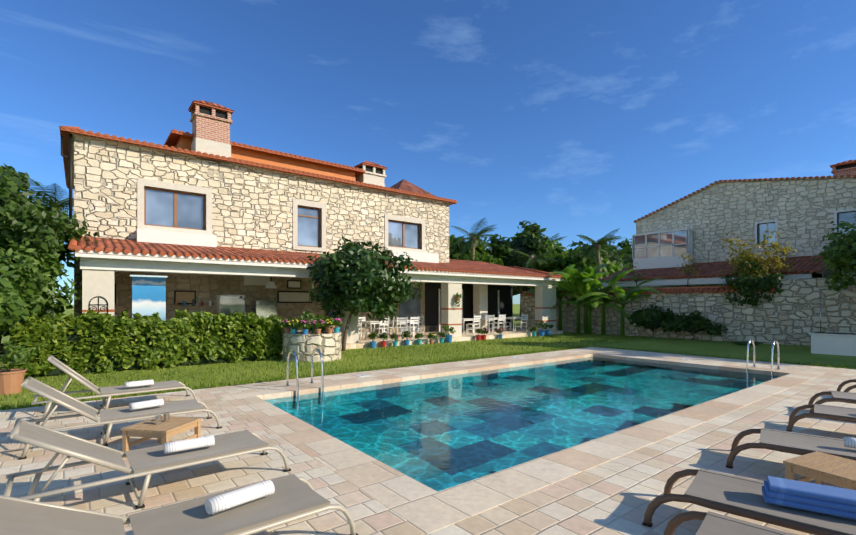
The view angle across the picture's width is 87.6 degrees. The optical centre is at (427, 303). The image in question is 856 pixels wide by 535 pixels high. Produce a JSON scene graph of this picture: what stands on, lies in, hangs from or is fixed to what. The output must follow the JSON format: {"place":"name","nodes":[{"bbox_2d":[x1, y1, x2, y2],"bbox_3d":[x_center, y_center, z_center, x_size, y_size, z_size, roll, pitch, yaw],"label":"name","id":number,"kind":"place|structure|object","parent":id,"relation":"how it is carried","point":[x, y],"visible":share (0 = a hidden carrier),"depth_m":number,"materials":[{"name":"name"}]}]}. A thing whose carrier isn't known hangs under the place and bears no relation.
{"place":"outdoors","nodes":[
{"label":"outdoors","id":0,"kind":"place"},
{"bbox_2d":[0,347,855,534],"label":"pool deck paving","id":1,"kind":"structure","parent":0,"point":[617,496],"depth_m":4.35,"materials":[{"name":"stone"}]},
{"bbox_2d":[31,355,195,421],"bbox_3d":[-4.834,1.209,7.015,2.081,0.865,0.705,0,0,-38],"label":"lounger","id":2,"kind":"object","parent":1,"relation":"on","point":[108,392],"visible":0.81,"depth_m":6.83,"materials":[{"name":"beige"}]},
{"bbox_2d":[124,379,153,387],"bbox_3d":[-4.622,1.290,7.143,0.380,0.094,0.118,0,0,-43],"label":"towel","id":3,"kind":"object","parent":2,"relation":"on","point":[138,383],"visible":1,"depth_m":7.10,"materials":[{"name":"fabric"}]},
{"bbox_2d":[7,377,221,459],"bbox_3d":[-3.733,1.246,5.506,2.081,0.790,0.705,0,0,-38],"label":"lounger","id":4,"kind":"object","parent":1,"relation":"on","point":[109,417],"visible":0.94,"depth_m":5.30,"materials":[{"name":"beige"}]},
{"bbox_2d":[129,399,163,410],"bbox_3d":[-3.580,1.290,5.679,0.118,0.094,0.360,0,0,41],"label":"towel","id":5,"kind":"object","parent":4,"relation":"on","point":[145,404],"visible":1,"depth_m":5.63,"materials":[{"name":"fabric"}]},
{"bbox_2d":[4,419,290,508],"bbox_3d":[-2.349,1.281,3.961,2.070,0.721,0.670,0,0,-40],"label":"lounger","id":6,"kind":"object","parent":1,"relation":"on","point":[147,462],"visible":0.83,"depth_m":3.69,"materials":[{"name":"beige"}]},
{"bbox_2d":[164,435,214,453],"bbox_3d":[-2.177,1.290,4.074,0.402,0.094,0.125,0,0,-38],"label":"towel","id":7,"kind":"object","parent":6,"relation":"on","point":[187,444],"visible":1,"depth_m":4.03,"materials":[{"name":"fabric"}]},
{"bbox_2d":[121,416,201,457],"bbox_3d":[-2.945,1.486,4.959,0.550,0.310,0.550,0,0,10],"label":"side table","id":8,"kind":"object","parent":1,"relation":"on","point":[162,432],"visible":0.81,"depth_m":4.82,"materials":[{"name":"brown wood"}]},
{"bbox_2d":[154,412,169,424],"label":"cups","id":9,"kind":"object","parent":8,"relation":"on","point":[166,418],"visible":1,"depth_m":4.99,"materials":[{"name":"white ceramic"}]},
{"bbox_2d":[0,474,357,534],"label":"lounger","id":10,"kind":"object","parent":1,"relation":"on","point":[293,497],"visible":0.92,"depth_m":2.74,"materials":[{"name":"beige"}]},
{"bbox_2d":[205,480,274,514],"bbox_3d":[-1.248,1.290,2.980,0.118,0.094,0.420,0,0,42],"label":"towel","id":11,"kind":"object","parent":10,"relation":"on","point":[230,500],"visible":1,"depth_m":2.93,"materials":[{"name":"fabric"}]},
{"bbox_2d":[219,351,822,533],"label":"pool coping","id":12,"kind":"object","parent":1,"relation":"on","point":[424,508],"visible":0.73,"depth_m":5.10,"materials":[{"name":"stone"}]},
{"bbox_2d":[285,348,323,395],"bbox_3d":[-2.379,1.784,8.655,0.590,1.791,0.633,0,0,-38],"label":"pool ladder","id":13,"kind":"object","parent":12,"relation":"on","point":[296,361],"visible":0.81,"depth_m":8.64,"materials":[{"name":"silver metal"}]},
{"bbox_2d":[746,339,780,375],"bbox_3d":[8.259,1.784,11.011,0.633,1.791,0.590,0,0,-38],"label":"pool ladder","id":14,"kind":"object","parent":12,"relation":"on","point":[778,356],"visible":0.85,"depth_m":10.99,"materials":[{"name":"silver metal"}]},
{"bbox_2d":[354,357,693,376],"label":"pool skimmers","id":15,"kind":"object","parent":1,"relation":"on","point":[361,375],"visible":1,"depth_m":10.22,"materials":[{"name":"white"}]},
{"bbox_2d":[664,511,795,534],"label":"lounger","id":16,"kind":"object","parent":1,"relation":"on","point":[713,523],"visible":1,"depth_m":2.71,"materials":[{"name":"grey"}]},
{"bbox_2d":[642,469,855,534],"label":"lounger","id":17,"kind":"object","parent":1,"relation":"on","point":[732,494],"visible":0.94,"depth_m":3.06,"materials":[{"name":"grey"}]},
{"bbox_2d":[762,476,855,519],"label":"blue towel","id":18,"kind":"object","parent":17,"relation":"on","point":[824,499],"visible":1,"depth_m":2.88,"materials":[{"name":"fabric"}]},
{"bbox_2d":[726,428,855,468],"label":"lounger","id":19,"kind":"object","parent":1,"relation":"on","point":[789,442],"visible":0.98,"depth_m":4.35,"materials":[{"name":"grey"}]},
{"bbox_2d":[843,437,855,447],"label":"towel","id":20,"kind":"object","parent":19,"relation":"on","point":[849,442],"visible":1,"depth_m":4.10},
{"bbox_2d":[783,451,855,489],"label":"side table","id":21,"kind":"object","parent":1,"relation":"on","point":[821,468],"visible":0.88,"depth_m":3.66,"materials":[{"name":"brown wood"}]},
{"bbox_2d":[786,404,855,431],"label":"lounger","id":22,"kind":"object","parent":1,"relation":"on","point":[847,414],"visible":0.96,"depth_m":5.59,"materials":[{"name":"brown"}]},
{"bbox_2d":[808,391,855,412],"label":"lounger","id":23,"kind":"object","parent":1,"relation":"on","point":[844,397],"visible":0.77,"depth_m":6.49,"materials":[{"name":"brown"}]},
{"bbox_2d":[837,379,855,391],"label":"lounger","id":24,"kind":"object","parent":1,"relation":"on","point":[841,385],"visible":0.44,"depth_m":7.96,"materials":[{"name":"brown"}]},
{"bbox_2d":[0,304,855,410],"bbox_3d":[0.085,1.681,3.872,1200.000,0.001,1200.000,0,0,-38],"label":"lawn","id":25,"kind":"structure","parent":0,"point":[793,353],"depth_m":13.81,"materials":[{"name":"green plant"}]},
{"bbox_2d":[0,339,39,394],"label":"clay pot","id":26,"kind":"object","parent":25,"relation":"on","point":[11,381],"visible":1,"depth_m":8.29,"materials":[{"name":"ceramic"}]},
{"bbox_2d":[0,266,41,344],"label":"tree","id":27,"kind":"object","parent":25,"relation":"on","point":[13,309],"visible":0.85,"depth_m":9.45,"materials":[{"name":"green plant"}]},
{"bbox_2d":[0,165,54,216],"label":"tall tree","id":28,"kind":"object","parent":25,"relation":"on","point":[48,208],"depth_m":15.27,"materials":[{"name":"green plant"}]},
{"bbox_2d":[0,240,73,354],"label":"tree","id":29,"kind":"object","parent":25,"relation":"on","point":[62,310],"depth_m":15.53,"materials":[{"name":"green plant"}]},
{"bbox_2d":[0,221,80,322],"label":"tree","id":30,"kind":"object","parent":25,"relation":"on","point":[32,274],"visible":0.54,"depth_m":10.68,"materials":[{"name":"green plant"}]},
{"bbox_2d":[0,163,99,283],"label":"tree","id":31,"kind":"object","parent":25,"relation":"on","point":[36,225],"visible":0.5,"depth_m":11.08,"materials":[{"name":"green plant"}]},
{"bbox_2d":[28,178,73,322],"bbox_3d":[-22.235,-2.748,27.337,4.846,8.785,4.637,0,0,-38],"label":"palm","id":32,"kind":"object","parent":25,"relation":"on","point":[53,200],"visible":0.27,"depth_m":26.41,"materials":[{"name":"green plant"}]},
{"bbox_2d":[1,309,282,377],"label":"hedge","id":33,"kind":"object","parent":25,"relation":"on","point":[89,341],"visible":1,"depth_m":11.20,"materials":[{"name":"green plant"}]},
{"bbox_2d":[74,136,448,316],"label":"house walls","id":34,"kind":"structure","parent":25,"relation":"on","point":[252,208],"depth_m":17.36,"materials":[{"name":"stone"}]},
{"bbox_2d":[59,126,457,218],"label":"house roof","id":35,"kind":"structure","parent":34,"relation":"on","point":[180,143],"depth_m":18.29,"materials":[{"name":"tile"}]},
{"bbox_2d":[188,100,233,163],"bbox_3d":[-8.280,-6.514,17.031,1.420,2.310,1.050,0,0,-38],"label":"chimney","id":36,"kind":"object","parent":35,"relation":"on","point":[211,122],"visible":0.96,"depth_m":16.70,"materials":[{"name":"brick"}]},
{"bbox_2d":[354,161,386,186],"bbox_3d":[-2.886,-6.204,22.229,1.450,1.690,1.050,0,0,-38],"label":"chimney","id":37,"kind":"object","parent":35,"relation":"on","point":[374,173],"visible":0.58,"depth_m":21.89,"materials":[{"name":"paint"}]},
{"bbox_2d":[136,178,438,262],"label":"house windows","id":38,"kind":"structure","parent":34,"relation":"in","point":[167,216],"depth_m":16.54,"materials":[{"name":"glass"}]},
{"bbox_2d":[283,331,340,361],"bbox_3d":[-3.500,1.286,13.506,1.720,0.790,1.720,0,0,-38],"label":"round stone planter","id":39,"kind":"object","parent":25,"relation":"on","point":[303,346],"visible":0.81,"depth_m":12.77,"materials":[{"name":"stone"}]},
{"bbox_2d":[280,317,290,333],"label":"potted flowers","id":40,"kind":"object","parent":39,"relation":"on","point":[284,322],"visible":0.71,"depth_m":13.04,"materials":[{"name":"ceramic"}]},
{"bbox_2d":[288,317,300,333],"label":"potted flowers","id":41,"kind":"object","parent":39,"relation":"on","point":[293,322],"visible":1,"depth_m":12.80,"materials":[{"name":"teal"}]},
{"bbox_2d":[300,319,312,334],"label":"potted flowers","id":42,"kind":"object","parent":39,"relation":"on","point":[305,324],"visible":1,"depth_m":12.69,"materials":[{"name":"blue"}]},
{"bbox_2d":[292,309,326,333],"bbox_3d":[-3.551,0.600,13.441,0.907,0.863,1.270,0,0,2],"label":"planter shrub","id":43,"kind":"object","parent":39,"relation":"on","point":[310,317],"visible":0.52,"depth_m":13.24,"materials":[{"name":"green plant"}]},
{"bbox_2d":[312,319,324,333],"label":"potted flowers","id":44,"kind":"object","parent":39,"relation":"on","point":[317,324],"visible":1,"depth_m":12.78,"materials":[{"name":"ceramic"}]},
{"bbox_2d":[323,317,336,333],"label":"potted flowers","id":45,"kind":"object","parent":39,"relation":"on","point":[330,322],"visible":1,"depth_m":13.02,"materials":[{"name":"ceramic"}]},
{"bbox_2d":[332,318,342,332],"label":"potted flowers","id":46,"kind":"object","parent":39,"relation":"on","point":[336,329],"visible":0.71,"depth_m":13.36,"materials":[{"name":"teal"}]},
{"bbox_2d":[68,236,564,353],"bbox_3d":[-2.708,-0.514,20.295,21.180,4.390,6.269,0,0,-38],"label":"veranda","id":47,"kind":"object","parent":25,"relation":"on","point":[164,280],"visible":0.65,"depth_m":16.90,"materials":[{"name":"paint"}]},
{"bbox_2d":[89,296,107,313],"bbox_3d":[-8.901,0.156,12.056,0.424,0.693,0.023,0,0,-38],"label":"iron pillar ornament","id":48,"kind":"object","parent":47,"relation":"attached to","point":[98,304],"visible":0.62,"depth_m":12.05,"materials":[{"name":"grey"}]},
{"bbox_2d":[358,318,361,340],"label":"veranda chair","id":49,"kind":"object","parent":47,"relation":"on","point":[360,320],"visible":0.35,"depth_m":17.49,"materials":[{"name":"white"}]},
{"bbox_2d":[358,316,371,337],"bbox_3d":[-2.770,1.040,19.392,0.460,0.923,0.545,0,0,-43],"label":"veranda chair","id":50,"kind":"object","parent":47,"relation":"on","point":[363,319],"visible":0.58,"depth_m":19.47,"materials":[{"name":"white"}]},
{"bbox_2d":[361,321,384,333],"bbox_3d":[-2.341,1.131,18.849,0.800,0.740,0.792,0,0,-43],"label":"table","id":51,"kind":"object","parent":47,"relation":"on","point":[370,322],"visible":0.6,"depth_m":18.57,"materials":[{"name":"white"}]},
{"bbox_2d":[373,318,388,339],"bbox_3d":[-1.915,1.040,18.303,0.460,0.923,0.545,0,0,-38],"label":"veranda chair","id":52,"kind":"object","parent":47,"relation":"on","point":[385,323],"visible":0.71,"depth_m":18.18,"materials":[{"name":"white"}]},
{"bbox_2d":[378,316,393,337],"bbox_3d":[-1.796,1.040,19.275,0.561,0.923,0.476,0,0,-38],"label":"veranda chair","id":53,"kind":"object","parent":47,"relation":"on","point":[387,326],"visible":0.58,"depth_m":19.26,"materials":[{"name":"white"}]},
{"bbox_2d":[396,318,406,338],"bbox_3d":[-1.130,1.040,19.050,0.460,0.923,0.545,0,0,-8],"label":"veranda chair","id":54,"kind":"object","parent":47,"relation":"on","point":[402,324],"visible":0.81,"depth_m":18.84,"materials":[{"name":"white"}]},
{"bbox_2d":[404,317,418,336],"bbox_3d":[-0.701,1.040,19.504,0.460,0.923,0.545,0,0,-33],"label":"veranda chair","id":55,"kind":"object","parent":47,"relation":"on","point":[411,322],"visible":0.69,"depth_m":19.37,"materials":[{"name":"white"}]},
{"bbox_2d":[409,316,423,334],"bbox_3d":[-0.539,1.040,20.509,0.561,0.923,0.476,0,0,-38],"label":"veranda chair","id":56,"kind":"object","parent":47,"relation":"on","point":[417,324],"visible":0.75,"depth_m":20.52,"materials":[{"name":"white"}]},
{"bbox_2d":[455,293,461,306],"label":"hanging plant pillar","id":57,"kind":"structure","parent":47,"relation":"attached to","point":[458,297],"depth_m":19.81,"materials":[{"name":"plant"}]},
{"bbox_2d":[462,318,473,333],"bbox_3d":[1.776,1.131,22.188,0.800,0.740,0.792,0,0,-41],"label":"table","id":58,"kind":"object","parent":47,"relation":"on","point":[467,319],"visible":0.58,"depth_m":21.91,"materials":[{"name":"white"}]},
{"bbox_2d":[466,315,480,333],"bbox_3d":[2.204,1.040,21.643,0.460,0.923,0.545,0,0,-41],"label":"veranda chair","id":59,"kind":"object","parent":47,"relation":"on","point":[476,320],"visible":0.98,"depth_m":21.59,"materials":[{"name":"white"}]},
{"bbox_2d":[484,315,493,328],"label":"veranda chair","id":60,"kind":"object","parent":47,"relation":"on","point":[489,317],"visible":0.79,"depth_m":22.46,"materials":[{"name":"white"}]},
{"bbox_2d":[492,314,505,331],"bbox_3d":[3.655,1.040,23.030,0.476,0.923,0.561,0,0,-38],"label":"veranda chair","id":61,"kind":"object","parent":47,"relation":"on","point":[501,318],"visible":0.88,"depth_m":22.86,"materials":[{"name":"white"}]},
{"bbox_2d":[503,317,521,330],"bbox_3d":[4.614,1.131,24.402,0.800,0.740,0.792,0,0,-42],"label":"table","id":62,"kind":"object","parent":47,"relation":"on","point":[511,318],"visible":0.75,"depth_m":24.16,"materials":[{"name":"white"}]},
{"bbox_2d":[515,314,527,330],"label":"veranda chair","id":63,"kind":"object","parent":47,"relation":"on","point":[522,322],"visible":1,"depth_m":23.83,"materials":[{"name":"white"}]},
{"bbox_2d":[306,236,421,350],"bbox_3d":[-2.361,-0.384,15.826,4.209,4.074,3.892,0,0,9],"label":"citrus tree","id":64,"kind":"object","parent":25,"relation":"on","point":[355,276],"visible":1,"depth_m":14.93,"materials":[{"name":"green plant"}]},
{"bbox_2d":[368,331,377,347],"bbox_3d":[-2.049,1.366,16.763,0.427,0.630,0.390,0,0,5],"label":"pot","id":65,"kind":"object","parent":25,"relation":"on","point":[372,342],"visible":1,"depth_m":16.65,"materials":[{"name":"blue"}]},
{"bbox_2d":[378,332,387,346],"bbox_3d":[-1.721,1.386,17.075,0.369,0.590,0.345,0,0,5],"label":"pot","id":66,"kind":"object","parent":25,"relation":"on","point":[384,336],"visible":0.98,"depth_m":17.03,"materials":[{"name":"red"}]},
{"bbox_2d":[390,333,399,346],"bbox_3d":[-1.288,1.402,17.373,0.434,0.559,0.474,0,0,-38],"label":"pot","id":67,"kind":"object","parent":25,"relation":"on","point":[395,336],"visible":1,"depth_m":17.26,"materials":[{"name":"teal"}]},
{"bbox_2d":[400,331,411,345],"bbox_3d":[-0.841,1.377,17.777,0.481,0.608,0.519,0,0,-38],"label":"pot","id":68,"kind":"object","parent":25,"relation":"on","point":[407,334],"visible":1,"depth_m":17.68,"materials":[{"name":"blue"}]},
{"bbox_2d":[414,333,423,344],"bbox_3d":[-0.387,1.437,18.133,0.417,0.489,0.374,0,0,20],"label":"pot","id":69,"kind":"object","parent":25,"relation":"on","point":[418,336],"visible":1,"depth_m":18.05,"materials":[{"name":"teal"}]},
{"bbox_2d":[427,332,436,343],"bbox_3d":[0.189,1.437,18.408,0.359,0.488,0.470,0,0,-71],"label":"pot","id":70,"kind":"object","parent":25,"relation":"on","point":[431,335],"visible":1,"depth_m":18.39,"materials":[{"name":"ceramic"}]},
{"bbox_2d":[437,332,445,342],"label":"pot","id":71,"kind":"object","parent":25,"relation":"on","point":[442,334],"visible":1,"depth_m":18.70,"materials":[{"name":"teal"}]},
{"bbox_2d":[441,324,455,342],"bbox_3d":[0.862,1.280,19.093,0.621,0.804,0.662,0,0,13],"label":"pot","id":72,"kind":"object","parent":25,"relation":"on","point":[448,336],"visible":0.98,"depth_m":19.02,"materials":[{"name":"blue"}]},
{"bbox_2d":[452,218,498,260],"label":"palm","id":73,"kind":"object","parent":25,"relation":"on","point":[473,241],"visible":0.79,"depth_m":40.97,"materials":[{"name":"green plant"}]},
{"bbox_2d":[449,232,503,264],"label":"tree","id":74,"kind":"object","parent":25,"relation":"on","point":[480,255],"visible":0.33,"depth_m":41.58,"materials":[{"name":"green plant"}]},
{"bbox_2d":[475,328,482,340],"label":"pot","id":75,"kind":"object","parent":25,"relation":"on","point":[478,331],"visible":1,"depth_m":20.02,"materials":[{"name":"red"}]},
{"bbox_2d":[481,327,487,339],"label":"pot","id":76,"kind":"object","parent":25,"relation":"on","point":[484,332],"visible":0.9,"depth_m":20.32,"materials":[{"name":"red"}]},
{"bbox_2d":[493,236,529,291],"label":"tree","id":77,"kind":"object","parent":25,"relation":"on","point":[525,288],"depth_m":49.53,"materials":[{"name":"green plant"}]},
{"bbox_2d":[484,220,556,316],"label":"tree","id":78,"kind":"object","parent":25,"relation":"on","point":[530,241],"visible":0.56,"depth_m":43.33,"materials":[{"name":"green plant"}]},
{"bbox_2d":[511,251,558,289],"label":"palm","id":79,"kind":"object","parent":25,"relation":"on","point":[531,259],"visible":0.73,"depth_m":41.52,"materials":[{"name":"green plant"}]},
{"bbox_2d":[535,320,546,335],"bbox_3d":[5.803,1.266,22.879,0.606,0.832,0.669,0,0,21],"label":"pot","id":80,"kind":"object","parent":25,"relation":"on","point":[541,332],"visible":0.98,"depth_m":22.75,"materials":[{"name":"blue"}]},
{"bbox_2d":[514,271,567,298],"bbox_3d":[6.769,-0.157,26.298,3.946,3.603,3.446,0,0,-10],"label":"banana","id":81,"kind":"object","parent":25,"relation":"on","point":[533,291],"visible":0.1,"depth_m":25.74,"materials":[{"name":"green plant"}]},
{"bbox_2d":[544,324,553,335],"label":"pot","id":82,"kind":"object","parent":25,"relation":"on","point":[547,332],"visible":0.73,"depth_m":23.19,"materials":[{"name":"blue"}]},
{"bbox_2d":[532,264,574,330],"bbox_3d":[7.975,-0.239,25.826,3.612,3.766,3.231,0,0,-5],"label":"banana","id":83,"kind":"object","parent":25,"relation":"on","point":[560,306],"visible":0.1,"depth_m":25.67,"materials":[{"name":"green plant"}]},
{"bbox_2d":[546,240,568,253],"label":"tree","id":84,"kind":"object","parent":25,"relation":"on","point":[558,249],"depth_m":49.40,"materials":[{"name":"green plant"}]},
{"bbox_2d":[552,273,611,332],"bbox_3d":[8.320,-0.086,24.537,3.225,3.461,3.820,0,0,11],"label":"banana","id":85,"kind":"object","parent":25,"relation":"on","point":[570,287],"visible":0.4,"depth_m":24.32,"materials":[{"name":"green plant"}]},
{"bbox_2d":[545,245,622,289],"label":"tree","id":86,"kind":"object","parent":25,"relation":"on","point":[564,259],"visible":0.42,"depth_m":42.19,"materials":[{"name":"green plant"}]},
{"bbox_2d":[557,264,610,332],"bbox_3d":[8.725,-0.272,24.457,3.420,3.833,3.922,0,0,-5],"label":"banana","id":87,"kind":"object","parent":25,"relation":"on","point":[591,270],"visible":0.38,"depth_m":24.47,"materials":[{"name":"green plant"}]},
{"bbox_2d":[550,267,629,333],"bbox_3d":[8.468,-0.082,23.708,4.153,3.455,3.939,0,0,26],"label":"banana","id":88,"kind":"object","parent":25,"relation":"on","point":[583,287],"visible":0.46,"depth_m":23.50,"materials":[{"name":"green plant"}]},
{"bbox_2d":[576,228,621,279],"bbox_3d":[15.576,-2.434,40.331,4.203,8.156,3.815,0,0,37],"label":"palm","id":89,"kind":"object","parent":25,"relation":"on","point":[599,244],"visible":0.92,"depth_m":39.93,"materials":[{"name":"green plant"}]},
{"bbox_2d":[567,241,630,288],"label":"tree","id":90,"kind":"object","parent":25,"relation":"on","point":[617,259],"visible":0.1,"depth_m":45.76,"materials":[{"name":"green plant"}]},
{"bbox_2d":[569,269,638,333],"bbox_3d":[8.904,-0.067,23.506,3.755,3.423,4.042,0,0,32],"label":"banana","id":91,"kind":"object","parent":25,"relation":"on","point":[592,279],"visible":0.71,"depth_m":23.30,"materials":[{"name":"green plant"}]},
{"bbox_2d":[602,245,631,264],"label":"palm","id":92,"kind":"object","parent":25,"relation":"on","point":[624,252],"visible":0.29,"depth_m":54.52,"materials":[{"name":"green plant"}]},
{"bbox_2d":[572,278,662,335],"bbox_3d":[9.756,0.195,22.994,4.475,2.903,3.890,0,0,27],"label":"banana","id":93,"kind":"object","parent":25,"relation":"on","point":[633,292],"visible":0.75,"depth_m":22.33,"materials":[{"name":"green plant"}]},
{"bbox_2d":[606,237,633,288],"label":"tree","id":94,"kind":"object","parent":25,"relation":"on","point":[623,244],"visible":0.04,"depth_m":59.58,"materials":[{"name":"green plant"}]},
{"bbox_2d":[629,262,646,285],"bbox_3d":[11.205,-0.270,23.851,0.967,3.832,0.831,0,0,15],"label":"bare tree","id":95,"kind":"object","parent":25,"relation":"on","point":[640,279],"visible":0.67,"depth_m":23.92,"materials":[{"name":"green plant"}]},
{"bbox_2d":[629,304,685,337],"bbox_3d":[10.959,0.839,21.263,1.913,1.640,2.768,0,0,-38],"label":"bush","id":96,"kind":"object","parent":25,"relation":"on","point":[652,319],"visible":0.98,"depth_m":21.19,"materials":[{"name":"green plant"}]},
{"bbox_2d":[520,277,855,345],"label":"boundary wall","id":97,"kind":"structure","parent":25,"relation":"on","point":[790,315],"depth_m":19.17,"materials":[{"name":"stone"}]},
{"bbox_2d":[724,292,774,307],"bbox_3d":[13.630,-0.194,18.951,0.272,0.826,1.830,0,0,-38],"label":"creeper on wall","id":98,"kind":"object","parent":97,"relation":"attached to","point":[751,301],"visible":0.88,"depth_m":18.86,"materials":[{"name":"green plant"}]},
{"bbox_2d":[676,252,700,286],"bbox_3d":[12.789,-0.422,21.878,1.180,4.134,0.917,0,0,-31],"label":"tree","id":99,"kind":"object","parent":25,"relation":"on","point":[687,271],"visible":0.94,"depth_m":21.78,"materials":[{"name":"green plant"}]},
{"bbox_2d":[661,310,727,339],"bbox_3d":[12.056,0.989,20.314,1.442,1.357,2.608,0,0,-38],"label":"bush","id":100,"kind":"object","parent":25,"relation":"on","point":[693,322],"visible":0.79,"depth_m":19.90,"materials":[{"name":"green plant"}]},
{"bbox_2d":[598,175,855,288],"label":"neighbour house","id":101,"kind":"structure","parent":25,"relation":"on","point":[799,214],"depth_m":23.20,"materials":[{"name":"stone"}]},
{"bbox_2d":[830,160,855,175],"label":"neighbour chimney","id":102,"kind":"object","parent":101,"relation":"on","point":[846,168],"visible":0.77,"depth_m":21.55,"materials":[{"name":"brick"}]},
{"bbox_2d":[720,328,762,345],"bbox_3d":[12.941,1.306,18.384,1.125,0.733,2.590,0,0,24],"label":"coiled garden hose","id":103,"kind":"object","parent":25,"relation":"on","point":[743,343],"visible":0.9,"depth_m":17.70,"materials":[{"name":"green rubber"}]},
{"bbox_2d":[722,253,774,280],"bbox_3d":[14.197,-0.359,19.842,2.019,4.011,1.798,0,0,-38],"label":"tree","id":104,"kind":"object","parent":25,"relation":"on","point":[751,265],"visible":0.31,"depth_m":19.39,"materials":[{"name":"green plant"}]},
{"bbox_2d":[720,266,783,296],"bbox_3d":[13.855,0.032,19.039,1.584,3.225,2.355,0,0,-38],"label":"shrub","id":105,"kind":"object","parent":25,"relation":"on","point":[746,284],"visible":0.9,"depth_m":18.67,"materials":[{"name":"green plant"}]},
{"bbox_2d":[721,230,796,283],"bbox_3d":[14.400,-0.754,19.498,2.238,4.807,2.477,0,0,-38],"label":"tree","id":106,"kind":"object","parent":25,"relation":"on","point":[767,263],"visible":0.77,"depth_m":19.26,"materials":[{"name":"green plant"}]},
{"bbox_2d":[809,332,855,355],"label":"wall","id":107,"kind":"structure","parent":25,"relation":"on","point":[843,344],"depth_m":14.55,"materials":[{"name":"paint"}]},
{"bbox_2d":[812,214,855,291],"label":"tree","id":108,"kind":"object","parent":25,"relation":"on","point":[841,257],"visible":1,"depth_m":15.23,"materials":[{"name":"green plant"}]},
{"bbox_2d":[0,0,855,304],"label":"sky","id":109,"kind":"structure","parent":0,"point":[570,118],"materials":[{"name":"blue"}]},
{"bbox_3d":[2.714,2.316,9.159,10.650,1.150,5.100,0,0,-38],"label":"pool basin","id":110,"kind":"object","parent":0,"visible":0},
{"bbox_2d":[265,357,780,491],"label":"pool water","id":111,"kind":"structure","parent":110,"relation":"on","point":[437,434],"depth_m":7.26,"materials":[{"name":"liquid"}]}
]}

